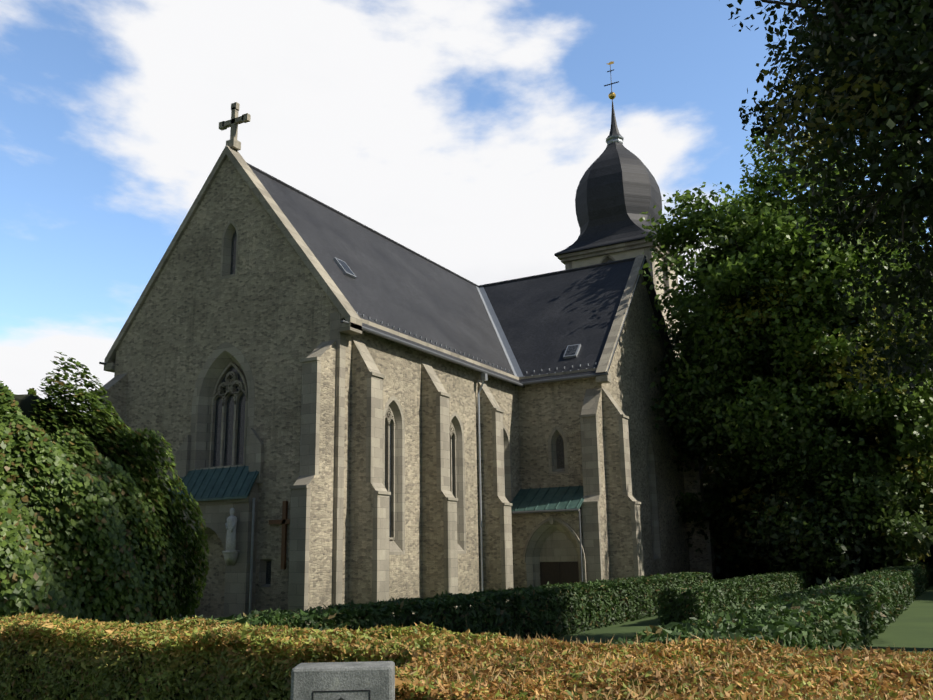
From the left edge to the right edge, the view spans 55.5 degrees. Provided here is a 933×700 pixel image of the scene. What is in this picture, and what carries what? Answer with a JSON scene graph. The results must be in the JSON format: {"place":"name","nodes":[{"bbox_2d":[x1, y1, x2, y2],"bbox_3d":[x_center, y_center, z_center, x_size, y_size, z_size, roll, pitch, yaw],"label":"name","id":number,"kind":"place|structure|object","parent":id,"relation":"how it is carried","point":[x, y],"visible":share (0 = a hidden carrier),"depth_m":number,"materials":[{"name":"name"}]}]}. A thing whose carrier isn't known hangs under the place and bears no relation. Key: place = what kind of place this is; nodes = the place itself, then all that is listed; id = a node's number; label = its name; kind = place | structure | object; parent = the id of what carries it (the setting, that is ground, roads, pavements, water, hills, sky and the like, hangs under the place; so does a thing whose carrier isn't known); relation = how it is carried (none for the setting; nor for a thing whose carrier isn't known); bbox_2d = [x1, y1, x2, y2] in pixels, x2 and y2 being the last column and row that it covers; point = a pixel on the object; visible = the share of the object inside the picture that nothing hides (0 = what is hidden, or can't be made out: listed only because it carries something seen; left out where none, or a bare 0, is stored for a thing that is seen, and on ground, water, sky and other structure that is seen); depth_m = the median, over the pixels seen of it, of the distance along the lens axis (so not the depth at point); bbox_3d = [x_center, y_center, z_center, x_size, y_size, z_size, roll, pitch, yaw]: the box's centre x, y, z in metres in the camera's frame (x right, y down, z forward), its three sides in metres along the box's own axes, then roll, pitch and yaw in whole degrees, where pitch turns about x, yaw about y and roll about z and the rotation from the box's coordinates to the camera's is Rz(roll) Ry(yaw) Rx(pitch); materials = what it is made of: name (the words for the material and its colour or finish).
{"place":"outdoors","nodes":[
{"label":"outdoors","id":0,"kind":"place"},
{"bbox_2d":[108,156,708,624],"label":"rubble church walls","id":1,"kind":"structure","parent":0,"point":[268,308],"depth_m":36.34,"materials":[{"name":"beige stone"}]},
{"bbox_2d":[269,501,289,568],"bbox_3d":[-6.555,6.645,31.852,1.400,2.400,0.100,-8,-15,28],"label":"crucifix","id":2,"kind":"object","parent":1,"relation":"attached to","point":[284,521],"visible":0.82,"depth_m":31.84,"materials":[{"name":"brown wood"}]},
{"bbox_2d":[99,260,611,581],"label":"church gutters","id":3,"kind":"object","parent":1,"relation":"attached to","point":[402,342],"visible":0.54,"depth_m":40.58,"materials":[{"name":"grey metal"}]},
{"bbox_2d":[167,465,583,511],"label":"church copper roofs","id":4,"kind":"structure","parent":1,"relation":"attached to","point":[223,483],"depth_m":34.14,"materials":[{"name":"teal metal"}]},
{"bbox_2d":[213,230,577,583],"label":"window","id":5,"kind":"structure","parent":1,"relation":"in","point":[571,350],"depth_m":35.00,"materials":[{"name":"black glass"}]},
{"bbox_2d":[208,362,654,549],"bbox_3d":[-0.013,5.720,41.877,10.943,7.575,22.327,-8,-15,28],"label":"window tracery","id":6,"kind":"object","parent":1,"relation":"in","point":[229,385],"visible":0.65,"depth_m":34.99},
{"bbox_2d":[246,162,674,387],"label":"roof","id":7,"kind":"structure","parent":1,"relation":"on","point":[545,320],"depth_m":45.62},
{"bbox_2d":[540,562,578,592],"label":"church doors","id":8,"kind":"structure","parent":1,"relation":"in","point":[552,573],"depth_m":41.37,"materials":[{"name":"brown wood"}]},
{"bbox_2d":[248,135,644,614],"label":"metal flashing","id":9,"kind":"object","parent":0,"point":[512,360],"visible":0.69,"depth_m":43.56,"materials":[{"name":"grey metal"}]},
{"bbox_2d":[0,0,930,411],"label":"sky","id":10,"kind":"structure","parent":0,"point":[465,134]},
{"bbox_2d":[554,142,686,265],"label":"onion dome","id":11,"kind":"structure","parent":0,"point":[617,191],"depth_m":65.26,"materials":[{"name":"metal"}]},
{"bbox_2d":[607,101,620,137],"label":"spire","id":12,"kind":"structure","parent":11,"relation":"on","point":[614,130],"depth_m":69.01,"materials":[{"name":"grey metal"}]},
{"bbox_2d":[607,61,615,99],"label":"tower ball and cock","id":13,"kind":"object","parent":12,"relation":"on","point":[611,95],"visible":0.98,"depth_m":69.68,"materials":[{"name":"gold metal"}]},
{"bbox_2d":[604,64,618,100],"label":"cross","id":14,"kind":"object","parent":12,"relation":"on","point":[611,80],"visible":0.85,"depth_m":70.11,"materials":[{"name":"black metal"}]},
{"bbox_2d":[552,583,932,653],"bbox_3d":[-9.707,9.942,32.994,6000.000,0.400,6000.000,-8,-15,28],"label":"lawn","id":15,"kind":"structure","parent":0,"point":[910,628],"depth_m":22.72,"materials":[{"name":"green plant"}]},
{"bbox_2d":[0,394,166,618],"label":"ivy leaves","id":16,"kind":"object","parent":15,"relation":"on","point":[25,401],"visible":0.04,"depth_m":23.76,"materials":[{"name":"green plant"}]},
{"bbox_2d":[0,351,209,645],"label":"bush","id":17,"kind":"object","parent":15,"relation":"on","point":[66,466],"visible":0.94,"depth_m":21.33,"materials":[{"name":"green plant"}]},
{"bbox_2d":[1,650,290,699],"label":"hedge","id":18,"kind":"object","parent":15,"relation":"on","point":[116,679],"visible":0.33,"depth_m":7.43,"materials":[{"name":"green plant"}]},
{"bbox_2d":[0,611,510,699],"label":"hedge sprays","id":19,"kind":"object","parent":15,"relation":"on","point":[227,649],"visible":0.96,"depth_m":6.88,"materials":[{"name":"plant"}]},
{"bbox_2d":[291,661,394,699],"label":"gravestone","id":20,"kind":"object","parent":15,"relation":"on","point":[376,679],"visible":1,"depth_m":3.13,"materials":[{"name":"stone"}]},
{"bbox_2d":[312,690,369,699],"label":"gravestone incised line","id":21,"kind":"object","parent":20,"relation":"attached to","point":[341,691],"visible":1,"depth_m":3.12,"materials":[{"name":"black stone"}]},
{"bbox_2d":[89,571,712,665],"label":"church hedge sprays","id":22,"kind":"object","parent":15,"relation":"on","point":[342,615],"visible":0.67,"depth_m":21.47,"materials":[{"name":"green plant"}]},
{"bbox_2d":[93,102,715,626],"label":"stone trim","id":23,"kind":"structure","parent":15,"relation":"on","point":[555,540],"depth_m":35.30,"materials":[{"name":"beige stone"}]},
{"bbox_2d":[222,508,239,565],"bbox_3d":[-8.611,6.790,32.236,0.648,2.060,0.425,-8,-15,28],"label":"saint statue","id":24,"kind":"object","parent":23,"relation":"attached to","point":[230,553],"visible":1,"depth_m":32.08,"materials":[{"name":"stone"}]},
{"bbox_2d":[139,580,695,661],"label":"hedge leaves","id":25,"kind":"object","parent":15,"relation":"on","point":[482,610],"depth_m":22.47,"materials":[{"name":"green plant"}]},
{"bbox_2d":[572,248,680,355],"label":"tower shaft walls","id":26,"kind":"structure","parent":15,"relation":"on","point":[598,259],"depth_m":63.65,"materials":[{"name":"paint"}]},
{"bbox_2d":[669,581,800,621],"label":"hedge leaves","id":27,"kind":"object","parent":15,"relation":"on","point":[682,616],"visible":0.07,"depth_m":26.00,"materials":[{"name":"green plant"}]},
{"bbox_2d":[656,570,815,624],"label":"church hedge sprays","id":28,"kind":"object","parent":15,"relation":"on","point":[789,581],"visible":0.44,"depth_m":28.49,"materials":[{"name":"green plant"}]},
{"bbox_2d":[595,561,932,650],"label":"church hedge sprays","id":29,"kind":"object","parent":15,"relation":"on","point":[885,596],"visible":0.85,"depth_m":14.25,"materials":[{"name":"green plant"}]},
{"bbox_2d":[638,123,932,529],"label":"tree","id":30,"kind":"object","parent":15,"relation":"on","point":[709,398],"depth_m":46.34,"materials":[{"name":"green plant"}]},
{"bbox_2d":[765,607,864,648],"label":"hedge leaves","id":31,"kind":"object","parent":15,"relation":"on","point":[780,642],"depth_m":12.60,"materials":[{"name":"green plant"}]},
{"bbox_3d":[2.440,2.171,3.627,6.566,1.347,3.017,-8,-15,28],"label":"deep hedge","id":32,"kind":"object","parent":15,"relation":"on","visible":0},
{"bbox_2d":[395,635,932,699],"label":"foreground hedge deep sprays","id":33,"kind":"object","parent":32,"relation":"on","point":[682,675],"visible":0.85,"depth_m":4.28,"materials":[{"name":"plant"}]},
{"bbox_2d":[356,630,932,699],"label":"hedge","id":34,"kind":"object","parent":33,"relation":"on","point":[657,689],"visible":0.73,"depth_m":4.50,"materials":[{"name":"plant"}]},
{"bbox_2d":[727,0,932,395],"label":"tree","id":35,"kind":"object","parent":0,"point":[872,85],"depth_m":17.78,"materials":[{"name":"green plant"}]},
{"bbox_2d":[728,347,932,562],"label":"tree leaves","id":36,"kind":"object","parent":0,"point":[885,441],"depth_m":48.35,"materials":[{"name":"green plant"}]},
{"bbox_2d":[738,424,932,587],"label":"cover shrub","id":37,"kind":"object","parent":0,"point":[861,520],"depth_m":42.55,"materials":[{"name":"green plant"}]}
]}

